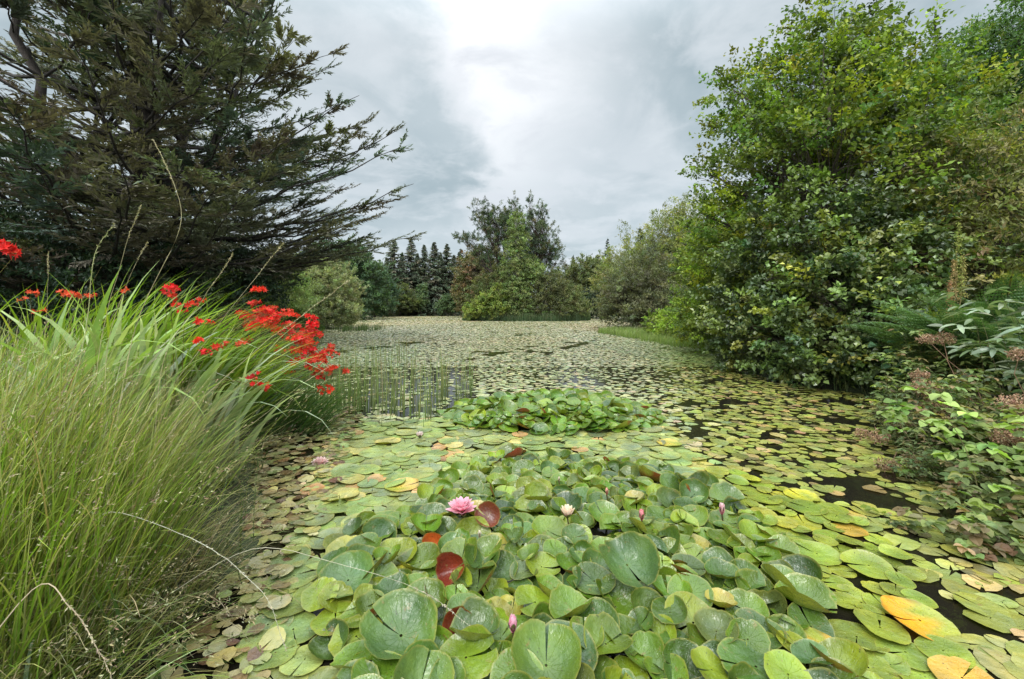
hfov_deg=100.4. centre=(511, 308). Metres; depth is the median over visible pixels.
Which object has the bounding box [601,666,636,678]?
lily pad
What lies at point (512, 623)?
water lily bud
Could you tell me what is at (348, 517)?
lily pad
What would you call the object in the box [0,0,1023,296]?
sky
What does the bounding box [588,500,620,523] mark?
lily pad
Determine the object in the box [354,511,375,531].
lily pad
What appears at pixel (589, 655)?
lily pad
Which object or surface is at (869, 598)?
lily pad
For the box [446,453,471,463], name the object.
lily pad
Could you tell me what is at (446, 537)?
lily pad
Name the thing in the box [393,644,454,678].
lily pad
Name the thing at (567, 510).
water lily flower
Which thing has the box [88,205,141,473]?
seeding grass
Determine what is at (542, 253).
pine tree
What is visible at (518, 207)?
pine tree
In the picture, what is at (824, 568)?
lily pad
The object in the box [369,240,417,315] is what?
spruce tree
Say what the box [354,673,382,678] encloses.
lily pad
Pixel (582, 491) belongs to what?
lily pad
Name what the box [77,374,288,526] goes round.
grass tussock
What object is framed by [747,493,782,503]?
lily pad
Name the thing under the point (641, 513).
water lily bud
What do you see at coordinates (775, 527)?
lily pad
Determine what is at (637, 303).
willow bush
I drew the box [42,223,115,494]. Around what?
seeding grass
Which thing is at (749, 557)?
lily pad
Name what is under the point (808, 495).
lily pad
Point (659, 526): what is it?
lily pad
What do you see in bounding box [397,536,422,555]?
lily pad
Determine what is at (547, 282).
woodland foliage
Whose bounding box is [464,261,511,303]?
hazel bush
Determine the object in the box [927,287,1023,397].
rhododendron bush
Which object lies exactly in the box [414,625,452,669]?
lily pad
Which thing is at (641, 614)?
lily pad
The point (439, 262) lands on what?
spruce tree
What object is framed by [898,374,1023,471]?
meadowsweet plant
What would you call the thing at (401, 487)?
lily pad
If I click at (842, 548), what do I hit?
lily pad
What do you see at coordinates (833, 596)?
lily pad
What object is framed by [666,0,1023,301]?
alder tree
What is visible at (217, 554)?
seeding grass
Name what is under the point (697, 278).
alder shrub
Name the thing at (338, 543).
lily pad
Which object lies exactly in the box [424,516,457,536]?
lily pad
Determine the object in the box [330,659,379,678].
lily pad
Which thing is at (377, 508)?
lily pad
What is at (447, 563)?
lily pad
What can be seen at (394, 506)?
lily pad
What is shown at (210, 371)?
iris plant
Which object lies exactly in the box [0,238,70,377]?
crocosmia plant
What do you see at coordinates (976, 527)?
bramble bush
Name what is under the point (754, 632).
lily pad
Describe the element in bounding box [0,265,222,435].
crocosmia plant
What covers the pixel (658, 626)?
lily pad
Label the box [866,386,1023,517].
bramble bush
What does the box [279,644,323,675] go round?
lily pad
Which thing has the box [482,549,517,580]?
lily pad
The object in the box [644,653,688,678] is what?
lily pad
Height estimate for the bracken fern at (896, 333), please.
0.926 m
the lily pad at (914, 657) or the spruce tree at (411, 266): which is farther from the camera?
the spruce tree at (411, 266)
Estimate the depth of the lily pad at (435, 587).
1.86 m
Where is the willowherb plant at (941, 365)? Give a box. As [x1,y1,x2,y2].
[878,325,1020,403]
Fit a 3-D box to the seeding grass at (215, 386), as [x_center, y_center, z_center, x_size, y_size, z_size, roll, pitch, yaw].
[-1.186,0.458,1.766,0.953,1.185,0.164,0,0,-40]
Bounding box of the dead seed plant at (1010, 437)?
[916,331,1023,447]
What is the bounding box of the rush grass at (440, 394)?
[318,332,478,426]
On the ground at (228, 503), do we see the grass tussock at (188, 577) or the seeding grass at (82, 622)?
the grass tussock at (188, 577)
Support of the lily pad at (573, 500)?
on the water
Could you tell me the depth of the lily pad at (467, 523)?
2.41 m
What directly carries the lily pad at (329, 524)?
on the water
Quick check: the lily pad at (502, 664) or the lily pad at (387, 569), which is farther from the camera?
the lily pad at (387, 569)
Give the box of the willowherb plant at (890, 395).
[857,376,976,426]
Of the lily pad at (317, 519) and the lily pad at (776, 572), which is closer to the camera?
the lily pad at (776, 572)
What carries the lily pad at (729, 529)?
on the water
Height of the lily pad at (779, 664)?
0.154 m
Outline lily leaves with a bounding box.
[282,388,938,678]
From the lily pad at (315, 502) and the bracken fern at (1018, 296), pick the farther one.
the bracken fern at (1018, 296)
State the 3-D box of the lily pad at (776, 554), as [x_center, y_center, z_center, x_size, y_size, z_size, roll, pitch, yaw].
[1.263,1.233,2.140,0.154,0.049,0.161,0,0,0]
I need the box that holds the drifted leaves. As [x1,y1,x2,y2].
[146,397,365,678]
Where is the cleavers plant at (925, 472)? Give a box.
[883,441,1023,502]
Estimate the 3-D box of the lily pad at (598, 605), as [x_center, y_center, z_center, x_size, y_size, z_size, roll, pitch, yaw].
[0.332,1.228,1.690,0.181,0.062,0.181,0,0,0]
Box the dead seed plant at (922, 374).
[908,368,966,438]
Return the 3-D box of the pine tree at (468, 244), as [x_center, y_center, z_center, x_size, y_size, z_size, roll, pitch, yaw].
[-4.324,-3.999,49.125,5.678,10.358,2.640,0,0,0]
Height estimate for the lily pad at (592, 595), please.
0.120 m
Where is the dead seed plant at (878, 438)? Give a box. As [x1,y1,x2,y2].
[854,419,920,472]
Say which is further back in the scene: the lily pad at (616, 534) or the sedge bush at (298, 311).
the sedge bush at (298, 311)
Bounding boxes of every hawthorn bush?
[370,303,396,316]
[389,281,422,315]
[433,290,465,315]
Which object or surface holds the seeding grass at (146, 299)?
on the ground at (228, 503)
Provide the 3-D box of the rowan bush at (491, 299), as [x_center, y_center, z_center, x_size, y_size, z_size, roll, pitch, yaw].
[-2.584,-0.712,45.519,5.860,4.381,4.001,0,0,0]
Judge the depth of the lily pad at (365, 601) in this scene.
1.77 m
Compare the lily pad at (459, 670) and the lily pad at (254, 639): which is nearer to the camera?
the lily pad at (459, 670)
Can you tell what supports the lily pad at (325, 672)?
on the water
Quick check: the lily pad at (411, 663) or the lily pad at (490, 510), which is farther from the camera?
the lily pad at (490, 510)
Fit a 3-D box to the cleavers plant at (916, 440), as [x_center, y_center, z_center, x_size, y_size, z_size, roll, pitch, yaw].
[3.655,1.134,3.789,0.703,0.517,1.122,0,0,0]
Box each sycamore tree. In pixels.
[557,249,613,317]
[577,283,614,318]
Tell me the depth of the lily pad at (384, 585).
1.90 m
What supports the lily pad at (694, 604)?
on the water
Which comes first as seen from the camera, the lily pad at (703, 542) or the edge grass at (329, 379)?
the lily pad at (703, 542)
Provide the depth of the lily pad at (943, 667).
1.51 m
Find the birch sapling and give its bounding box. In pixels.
[410,283,430,312]
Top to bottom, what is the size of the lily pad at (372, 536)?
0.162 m
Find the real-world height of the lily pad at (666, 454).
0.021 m
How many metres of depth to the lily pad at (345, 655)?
1.54 m
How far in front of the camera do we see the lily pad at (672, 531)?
2.25 m
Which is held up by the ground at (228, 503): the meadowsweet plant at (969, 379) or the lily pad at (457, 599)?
the meadowsweet plant at (969, 379)
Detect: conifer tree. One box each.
[603,238,612,315]
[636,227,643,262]
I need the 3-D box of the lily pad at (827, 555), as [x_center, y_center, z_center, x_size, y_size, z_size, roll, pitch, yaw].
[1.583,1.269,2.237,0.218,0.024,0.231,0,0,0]
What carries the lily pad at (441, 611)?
on the water
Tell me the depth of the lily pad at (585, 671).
1.43 m
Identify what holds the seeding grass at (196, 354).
on the grass tussock at (188, 577)
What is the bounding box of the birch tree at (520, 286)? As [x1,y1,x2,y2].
[495,208,547,316]
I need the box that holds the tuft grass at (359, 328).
[333,323,384,331]
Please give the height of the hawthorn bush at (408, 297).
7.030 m
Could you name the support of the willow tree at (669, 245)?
on the ground at (228, 503)
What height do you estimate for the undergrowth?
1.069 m
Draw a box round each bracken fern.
[831,308,1023,376]
[849,320,915,372]
[851,282,1023,396]
[895,270,1023,339]
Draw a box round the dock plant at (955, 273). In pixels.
[945,222,969,371]
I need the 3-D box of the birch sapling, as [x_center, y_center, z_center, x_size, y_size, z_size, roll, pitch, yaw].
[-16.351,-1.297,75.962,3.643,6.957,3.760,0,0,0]
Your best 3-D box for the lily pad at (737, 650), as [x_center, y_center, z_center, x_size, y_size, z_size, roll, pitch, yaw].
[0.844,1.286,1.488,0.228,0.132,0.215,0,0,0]
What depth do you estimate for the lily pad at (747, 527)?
2.34 m
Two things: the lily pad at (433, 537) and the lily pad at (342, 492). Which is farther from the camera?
the lily pad at (342, 492)
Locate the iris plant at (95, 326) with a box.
[0,263,302,490]
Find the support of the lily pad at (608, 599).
on the water
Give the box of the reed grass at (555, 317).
[462,312,590,320]
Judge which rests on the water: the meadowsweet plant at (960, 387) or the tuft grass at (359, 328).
the tuft grass at (359, 328)
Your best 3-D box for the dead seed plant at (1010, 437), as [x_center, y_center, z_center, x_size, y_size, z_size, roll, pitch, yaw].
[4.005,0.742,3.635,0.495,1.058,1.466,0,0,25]
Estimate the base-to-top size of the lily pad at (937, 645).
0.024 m
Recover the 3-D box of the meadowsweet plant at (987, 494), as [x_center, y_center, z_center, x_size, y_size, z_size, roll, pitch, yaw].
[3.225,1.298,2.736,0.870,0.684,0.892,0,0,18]
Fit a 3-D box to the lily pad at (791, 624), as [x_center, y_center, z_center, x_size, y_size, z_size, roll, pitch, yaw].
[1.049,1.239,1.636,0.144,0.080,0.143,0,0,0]
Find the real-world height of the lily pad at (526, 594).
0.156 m
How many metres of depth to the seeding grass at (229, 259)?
2.10 m
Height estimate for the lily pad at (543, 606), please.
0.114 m
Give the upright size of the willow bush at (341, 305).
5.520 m
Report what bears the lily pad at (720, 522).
on the water
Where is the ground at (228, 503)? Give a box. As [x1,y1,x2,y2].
[0,309,1023,678]
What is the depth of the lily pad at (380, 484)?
3.15 m
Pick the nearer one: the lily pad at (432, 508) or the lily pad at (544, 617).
the lily pad at (544, 617)
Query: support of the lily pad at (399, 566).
on the water
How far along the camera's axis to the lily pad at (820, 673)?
1.43 m
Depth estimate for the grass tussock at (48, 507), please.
1.52 m
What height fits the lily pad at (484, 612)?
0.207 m
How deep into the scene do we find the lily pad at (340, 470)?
3.40 m
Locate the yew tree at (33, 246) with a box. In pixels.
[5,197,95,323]
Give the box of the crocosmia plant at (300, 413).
[191,316,375,441]
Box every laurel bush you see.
[0,190,170,337]
[78,229,312,337]
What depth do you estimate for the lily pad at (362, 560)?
1.99 m
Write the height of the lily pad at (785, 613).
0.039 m
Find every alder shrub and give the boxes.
[640,305,705,336]
[659,200,765,352]
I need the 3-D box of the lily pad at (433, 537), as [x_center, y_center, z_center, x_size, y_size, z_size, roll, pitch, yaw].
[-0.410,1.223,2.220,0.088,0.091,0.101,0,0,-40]
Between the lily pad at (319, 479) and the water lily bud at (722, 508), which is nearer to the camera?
the water lily bud at (722, 508)
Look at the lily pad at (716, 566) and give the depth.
2.01 m
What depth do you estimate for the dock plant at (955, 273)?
4.99 m
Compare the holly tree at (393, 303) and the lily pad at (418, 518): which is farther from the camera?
the holly tree at (393, 303)
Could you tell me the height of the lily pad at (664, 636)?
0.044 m
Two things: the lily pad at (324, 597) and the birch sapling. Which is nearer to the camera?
the lily pad at (324, 597)
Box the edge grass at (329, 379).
[211,318,389,416]
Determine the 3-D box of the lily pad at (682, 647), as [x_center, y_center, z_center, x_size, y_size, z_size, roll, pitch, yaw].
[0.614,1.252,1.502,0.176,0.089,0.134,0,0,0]
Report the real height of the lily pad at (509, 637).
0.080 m
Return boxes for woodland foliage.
[392,270,797,308]
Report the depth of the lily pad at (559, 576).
2.02 m
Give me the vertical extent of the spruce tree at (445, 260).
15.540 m
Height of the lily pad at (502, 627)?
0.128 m
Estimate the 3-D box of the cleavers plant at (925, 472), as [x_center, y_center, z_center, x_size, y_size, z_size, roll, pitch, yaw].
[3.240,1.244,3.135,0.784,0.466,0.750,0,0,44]
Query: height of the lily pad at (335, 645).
0.043 m
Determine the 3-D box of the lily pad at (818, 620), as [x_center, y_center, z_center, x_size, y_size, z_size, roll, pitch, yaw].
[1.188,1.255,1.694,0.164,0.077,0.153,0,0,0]
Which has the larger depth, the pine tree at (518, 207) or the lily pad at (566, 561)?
the pine tree at (518, 207)
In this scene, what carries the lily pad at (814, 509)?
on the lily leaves
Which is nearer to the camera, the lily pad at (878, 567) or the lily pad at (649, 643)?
the lily pad at (649, 643)
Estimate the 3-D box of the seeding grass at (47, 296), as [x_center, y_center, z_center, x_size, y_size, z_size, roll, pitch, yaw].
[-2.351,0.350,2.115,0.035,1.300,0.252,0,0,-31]
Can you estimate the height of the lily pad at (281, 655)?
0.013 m
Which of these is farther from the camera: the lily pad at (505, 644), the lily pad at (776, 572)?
the lily pad at (776, 572)
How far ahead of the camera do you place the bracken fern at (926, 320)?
4.88 m
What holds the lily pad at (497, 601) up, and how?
on the water
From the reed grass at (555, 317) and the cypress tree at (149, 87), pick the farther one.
the reed grass at (555, 317)
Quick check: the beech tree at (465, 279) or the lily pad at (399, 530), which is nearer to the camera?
the lily pad at (399, 530)
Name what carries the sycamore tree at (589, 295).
on the ground at (228, 503)
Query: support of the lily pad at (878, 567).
on the water
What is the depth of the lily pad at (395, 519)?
2.48 m
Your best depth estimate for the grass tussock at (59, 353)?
2.81 m
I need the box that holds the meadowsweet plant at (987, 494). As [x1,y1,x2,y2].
[919,450,1023,521]
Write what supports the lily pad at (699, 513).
on the water
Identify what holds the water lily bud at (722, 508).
in the water
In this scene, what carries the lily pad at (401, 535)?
on the water
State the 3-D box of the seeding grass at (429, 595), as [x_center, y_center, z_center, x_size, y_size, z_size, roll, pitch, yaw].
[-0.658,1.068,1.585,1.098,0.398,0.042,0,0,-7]
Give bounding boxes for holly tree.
[312,233,395,319]
[362,264,404,316]
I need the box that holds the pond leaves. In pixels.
[283,315,736,367]
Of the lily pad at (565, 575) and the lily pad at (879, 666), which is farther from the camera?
the lily pad at (565, 575)
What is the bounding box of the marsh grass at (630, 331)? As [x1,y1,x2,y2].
[598,325,742,350]
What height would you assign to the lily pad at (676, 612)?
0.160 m
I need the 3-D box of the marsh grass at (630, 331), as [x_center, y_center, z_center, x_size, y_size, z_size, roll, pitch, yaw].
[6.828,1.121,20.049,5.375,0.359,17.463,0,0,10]
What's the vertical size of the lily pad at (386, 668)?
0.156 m
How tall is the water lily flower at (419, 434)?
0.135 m
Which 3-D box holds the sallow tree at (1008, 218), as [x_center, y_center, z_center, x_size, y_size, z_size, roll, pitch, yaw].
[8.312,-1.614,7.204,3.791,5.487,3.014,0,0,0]
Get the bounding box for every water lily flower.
[311,456,328,464]
[416,431,423,437]
[446,496,476,518]
[560,504,574,523]
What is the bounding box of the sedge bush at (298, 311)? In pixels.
[277,303,325,330]
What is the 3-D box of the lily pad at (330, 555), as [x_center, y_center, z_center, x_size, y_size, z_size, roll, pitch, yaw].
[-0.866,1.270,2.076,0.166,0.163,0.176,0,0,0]
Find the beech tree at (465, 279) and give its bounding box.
[446,243,507,316]
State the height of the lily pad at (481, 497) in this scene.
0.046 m
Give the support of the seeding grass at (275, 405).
on the grass tussock at (127, 424)
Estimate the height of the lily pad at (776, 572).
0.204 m
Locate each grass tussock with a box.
[0,247,316,678]
[0,304,256,422]
[0,328,266,537]
[0,436,339,678]
[0,530,239,678]
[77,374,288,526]
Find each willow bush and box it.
[221,245,322,325]
[297,257,369,327]
[588,236,688,328]
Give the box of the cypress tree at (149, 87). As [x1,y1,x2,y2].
[0,0,425,331]
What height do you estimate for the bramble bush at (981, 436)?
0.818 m
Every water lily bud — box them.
[507,614,517,637]
[639,509,644,532]
[719,502,724,520]
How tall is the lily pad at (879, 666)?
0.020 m
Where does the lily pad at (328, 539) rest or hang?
on the water
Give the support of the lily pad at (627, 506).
on the water
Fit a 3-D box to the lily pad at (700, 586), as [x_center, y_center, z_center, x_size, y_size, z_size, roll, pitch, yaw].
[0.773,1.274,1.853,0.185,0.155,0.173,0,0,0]
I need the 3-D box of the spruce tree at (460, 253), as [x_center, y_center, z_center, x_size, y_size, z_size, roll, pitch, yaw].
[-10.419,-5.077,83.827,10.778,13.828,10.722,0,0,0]
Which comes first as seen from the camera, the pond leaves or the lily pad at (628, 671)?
the lily pad at (628, 671)
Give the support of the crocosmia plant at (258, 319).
on the ground at (228, 503)
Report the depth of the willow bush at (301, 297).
23.40 m
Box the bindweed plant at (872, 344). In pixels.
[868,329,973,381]
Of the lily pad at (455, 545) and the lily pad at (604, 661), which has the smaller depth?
the lily pad at (604, 661)
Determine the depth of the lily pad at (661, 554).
2.09 m
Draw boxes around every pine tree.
[451,231,497,315]
[467,195,519,315]
[498,190,549,272]
[521,189,566,312]
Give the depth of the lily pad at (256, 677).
1.48 m
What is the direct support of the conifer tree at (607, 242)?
on the ground at (228, 503)
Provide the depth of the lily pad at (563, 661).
1.49 m
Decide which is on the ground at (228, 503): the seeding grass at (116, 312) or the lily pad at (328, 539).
the seeding grass at (116, 312)
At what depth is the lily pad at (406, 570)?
2.04 m
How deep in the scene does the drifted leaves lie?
2.26 m
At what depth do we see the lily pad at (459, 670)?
1.44 m
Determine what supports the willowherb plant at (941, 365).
on the ground at (228, 503)
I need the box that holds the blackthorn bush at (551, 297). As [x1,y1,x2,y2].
[526,266,592,316]
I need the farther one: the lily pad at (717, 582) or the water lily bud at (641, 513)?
the water lily bud at (641, 513)
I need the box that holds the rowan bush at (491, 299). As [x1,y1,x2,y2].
[462,282,511,320]
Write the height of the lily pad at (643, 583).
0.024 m
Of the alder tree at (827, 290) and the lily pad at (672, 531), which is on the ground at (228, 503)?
the alder tree at (827, 290)
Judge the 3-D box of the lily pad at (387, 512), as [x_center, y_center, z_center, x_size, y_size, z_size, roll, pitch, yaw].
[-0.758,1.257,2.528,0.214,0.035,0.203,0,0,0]
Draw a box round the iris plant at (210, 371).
[0,295,330,490]
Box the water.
[136,316,1023,678]
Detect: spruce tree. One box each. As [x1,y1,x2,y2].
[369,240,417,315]
[395,239,433,315]
[397,252,407,282]
[398,245,439,315]
[407,242,453,315]
[430,244,462,315]
[436,252,444,285]
[448,248,467,314]
[449,255,457,288]
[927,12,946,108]
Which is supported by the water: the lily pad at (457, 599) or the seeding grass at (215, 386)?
the lily pad at (457, 599)
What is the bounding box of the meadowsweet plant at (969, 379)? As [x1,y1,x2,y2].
[864,348,1023,436]
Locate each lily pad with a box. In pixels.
[233,629,272,662]
[238,586,297,613]
[244,613,293,633]
[247,660,308,678]
[247,676,265,678]
[252,637,299,670]
[261,582,313,618]
[266,559,317,590]
[268,611,316,648]
[269,546,310,568]
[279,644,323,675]
[288,509,333,525]
[301,577,339,611]
[303,493,337,505]
[304,473,330,485]
[306,666,339,678]
[308,618,348,659]
[309,521,335,537]
[310,527,342,548]
[310,600,351,635]
[316,497,348,513]
[316,546,347,576]
[316,550,373,598]
[318,581,352,612]
[321,487,358,500]
[323,530,362,549]
[325,535,356,553]
[328,612,382,656]
[329,463,364,477]
[330,639,370,668]
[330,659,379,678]
[340,600,372,627]
[341,513,358,527]
[345,543,387,581]
[346,532,381,554]
[351,651,401,678]
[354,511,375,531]
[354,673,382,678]
[355,589,383,615]
[357,492,394,505]
[359,505,385,513]
[359,588,437,659]
[360,517,396,542]
[365,510,400,522]
[368,514,398,538]
[371,475,405,487]
[371,557,398,578]
[372,571,409,595]
[376,615,396,632]
[380,537,416,564]
[384,477,418,491]
[385,500,416,510]
[390,534,417,553]
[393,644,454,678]
[395,564,411,570]
[396,542,438,570]
[397,522,417,536]
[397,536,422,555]
[398,568,411,573]
[404,639,438,678]
[407,577,445,607]
[409,504,423,512]
[411,512,442,534]
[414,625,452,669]
[417,502,447,523]
[418,560,436,578]
[422,532,440,544]
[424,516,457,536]
[430,656,465,678]
[435,552,464,585]
[437,604,446,625]
[438,531,466,555]
[439,624,498,678]
[440,537,476,569]
[442,606,470,638]
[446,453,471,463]
[446,592,476,612]
[448,493,469,513]
[449,596,499,640]
[451,560,496,592]
[455,516,490,534]
[464,543,499,574]
[465,533,485,539]
[466,590,491,603]
[469,639,511,678]
[470,494,493,500]
[474,501,499,526]
[477,534,501,563]
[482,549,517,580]
[486,596,514,617]
[490,619,510,652]
[490,647,544,678]
[491,523,516,544]
[495,607,508,637]
[498,630,515,655]
[501,670,532,678]
[503,577,532,594]
[507,614,531,627]
[509,508,539,516]
[511,619,580,678]
[514,584,549,616]
[526,551,559,576]
[527,534,555,551]
[530,573,562,587]
[531,515,565,540]
[531,612,552,623]
[532,601,569,620]
[536,573,562,596]
[545,619,598,671]
[549,584,592,618]
[550,491,581,510]
[554,565,581,588]
[555,480,575,488]
[556,551,591,573]
[566,486,595,502]
[569,503,596,528]
[569,616,603,647]
[572,561,615,594]
[576,597,619,627]
[576,662,594,678]
[577,585,611,599]
[578,535,610,539]
[582,548,611,572]
[584,611,632,654]
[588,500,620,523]
[594,655,623,678]
[596,573,635,615]
[598,531,659,587]
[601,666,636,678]
[605,596,615,609]
[605,613,647,656]
[605,665,631,678]
[609,481,632,489]
[611,532,623,536]
[614,655,649,678]
[622,498,652,511]
[624,630,665,673]
[627,551,663,568]
[628,606,653,634]
[631,586,661,631]
[639,581,666,588]
[640,519,669,536]
[642,614,676,638]
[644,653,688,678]
[646,505,684,523]
[648,450,680,458]
[651,595,687,623]
[652,575,692,603]
[655,525,679,554]
[656,438,681,445]
[656,486,680,507]
[659,629,688,645]
[662,537,686,562]
[663,638,712,678]
[664,591,722,642]
[667,572,713,606]
[670,553,705,575]
[673,504,708,525]
[675,563,697,574]
[686,623,721,660]
[687,461,713,470]
[691,645,727,678]
[692,533,710,552]
[693,527,727,546]
[693,607,738,643]
[698,574,728,587]
[701,639,736,674]
[703,520,730,530]
[704,557,741,578]
[707,529,740,546]
[708,508,738,527]
[709,481,746,502]
[716,637,788,678]
[721,587,739,607]
[722,524,756,545]
[725,558,765,590]
[725,588,769,617]
[725,617,770,653]
[728,661,758,678]
[732,607,786,648]
[735,568,785,603]
[738,519,779,541]
[738,553,775,589]
[746,546,781,561]
[746,632,806,667]
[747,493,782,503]
[748,589,787,623]
[751,534,772,556]
[762,563,796,590]
[764,649,811,678]
[765,613,806,643]
[770,608,808,628]
[771,524,799,540]
[774,572,836,612]
[776,630,803,651]
[782,553,822,580]
[783,488,820,501]
[785,499,828,514]
[785,514,821,530]
[787,602,834,636]
[788,572,837,609]
[789,627,830,642]
[790,639,832,668]
[793,539,842,565]
[803,667,838,678]
[809,657,856,678]
[811,637,868,676]
[818,563,831,576]
[829,619,889,652]
[831,544,851,553]
[840,549,896,578]
[852,671,882,678]
[853,608,910,644]
[861,646,900,678]
[862,593,889,613]
[874,638,929,670]
[880,595,960,640]
[898,663,937,678]
[914,634,976,668]
[927,655,993,678]
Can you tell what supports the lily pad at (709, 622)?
on the water
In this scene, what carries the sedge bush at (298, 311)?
on the ground at (228, 503)
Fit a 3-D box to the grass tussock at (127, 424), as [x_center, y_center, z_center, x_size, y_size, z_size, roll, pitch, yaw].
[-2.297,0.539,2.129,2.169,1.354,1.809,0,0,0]
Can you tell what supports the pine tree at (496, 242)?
on the ground at (228, 503)
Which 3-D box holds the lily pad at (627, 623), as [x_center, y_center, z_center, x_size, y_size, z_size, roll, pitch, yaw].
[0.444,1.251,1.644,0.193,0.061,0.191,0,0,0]
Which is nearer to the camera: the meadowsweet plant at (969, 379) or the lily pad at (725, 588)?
the lily pad at (725, 588)
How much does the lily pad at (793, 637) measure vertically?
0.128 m
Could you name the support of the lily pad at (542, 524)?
on the water
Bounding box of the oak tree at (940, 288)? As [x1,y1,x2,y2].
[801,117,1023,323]
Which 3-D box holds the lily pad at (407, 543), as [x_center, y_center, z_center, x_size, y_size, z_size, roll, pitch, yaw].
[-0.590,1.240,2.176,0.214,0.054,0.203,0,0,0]
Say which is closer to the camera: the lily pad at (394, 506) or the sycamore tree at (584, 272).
the lily pad at (394, 506)
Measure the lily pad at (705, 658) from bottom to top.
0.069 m
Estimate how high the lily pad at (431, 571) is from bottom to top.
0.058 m
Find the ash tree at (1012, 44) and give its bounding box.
[876,0,1023,180]
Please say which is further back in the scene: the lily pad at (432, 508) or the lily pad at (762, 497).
the lily pad at (762, 497)
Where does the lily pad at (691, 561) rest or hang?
on the water
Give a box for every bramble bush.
[860,484,1023,564]
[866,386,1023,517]
[902,403,1023,481]
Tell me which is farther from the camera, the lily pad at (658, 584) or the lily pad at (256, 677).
the lily pad at (658, 584)
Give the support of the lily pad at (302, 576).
on the water
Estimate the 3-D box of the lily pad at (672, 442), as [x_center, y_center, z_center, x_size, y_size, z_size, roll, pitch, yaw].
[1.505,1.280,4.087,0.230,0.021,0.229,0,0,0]
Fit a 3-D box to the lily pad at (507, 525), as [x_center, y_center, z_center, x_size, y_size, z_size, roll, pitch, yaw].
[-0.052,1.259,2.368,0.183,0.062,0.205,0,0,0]
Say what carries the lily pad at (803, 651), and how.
on the water
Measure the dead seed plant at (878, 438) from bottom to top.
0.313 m
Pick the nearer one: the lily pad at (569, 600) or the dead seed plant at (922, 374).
the lily pad at (569, 600)
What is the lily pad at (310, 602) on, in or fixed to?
on the water
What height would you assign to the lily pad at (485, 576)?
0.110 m
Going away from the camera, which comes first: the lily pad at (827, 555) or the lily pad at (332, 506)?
the lily pad at (827, 555)
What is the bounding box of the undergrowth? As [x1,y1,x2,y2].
[0,318,1023,678]
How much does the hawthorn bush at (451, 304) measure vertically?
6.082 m
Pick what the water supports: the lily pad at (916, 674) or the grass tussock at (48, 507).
the lily pad at (916, 674)
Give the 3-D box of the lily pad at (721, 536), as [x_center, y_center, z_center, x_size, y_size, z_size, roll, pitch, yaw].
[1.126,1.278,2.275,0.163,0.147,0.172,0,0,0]
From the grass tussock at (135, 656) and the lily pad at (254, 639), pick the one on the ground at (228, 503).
the grass tussock at (135, 656)
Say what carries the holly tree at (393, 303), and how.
on the ground at (228, 503)
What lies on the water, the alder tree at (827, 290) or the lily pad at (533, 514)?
the lily pad at (533, 514)
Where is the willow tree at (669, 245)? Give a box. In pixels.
[586,193,729,313]
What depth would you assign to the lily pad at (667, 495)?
2.76 m
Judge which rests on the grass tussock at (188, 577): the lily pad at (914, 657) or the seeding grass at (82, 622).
the seeding grass at (82, 622)
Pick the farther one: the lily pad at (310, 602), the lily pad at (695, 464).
the lily pad at (695, 464)
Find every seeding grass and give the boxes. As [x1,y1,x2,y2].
[0,583,111,678]
[41,251,49,366]
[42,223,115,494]
[56,280,347,626]
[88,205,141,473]
[100,512,287,650]
[101,139,181,517]
[104,243,283,559]
[105,242,148,516]
[153,252,232,510]
[175,547,469,625]
[177,362,335,467]
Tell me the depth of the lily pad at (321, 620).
1.75 m
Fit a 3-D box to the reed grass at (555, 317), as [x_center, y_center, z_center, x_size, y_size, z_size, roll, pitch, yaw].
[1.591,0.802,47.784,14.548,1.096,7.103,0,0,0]
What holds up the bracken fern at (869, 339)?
on the ground at (228, 503)
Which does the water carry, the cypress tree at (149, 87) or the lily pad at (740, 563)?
the lily pad at (740, 563)
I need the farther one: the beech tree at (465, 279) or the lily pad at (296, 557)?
the beech tree at (465, 279)
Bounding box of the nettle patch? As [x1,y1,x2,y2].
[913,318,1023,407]
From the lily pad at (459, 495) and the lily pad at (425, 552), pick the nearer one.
the lily pad at (425, 552)
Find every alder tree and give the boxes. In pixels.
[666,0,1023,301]
[681,160,1023,390]
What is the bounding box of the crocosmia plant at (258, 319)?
[38,270,357,446]
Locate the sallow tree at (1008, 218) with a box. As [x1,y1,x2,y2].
[867,57,1023,318]
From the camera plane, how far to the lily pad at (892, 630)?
1.72 m
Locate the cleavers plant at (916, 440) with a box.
[849,396,972,460]

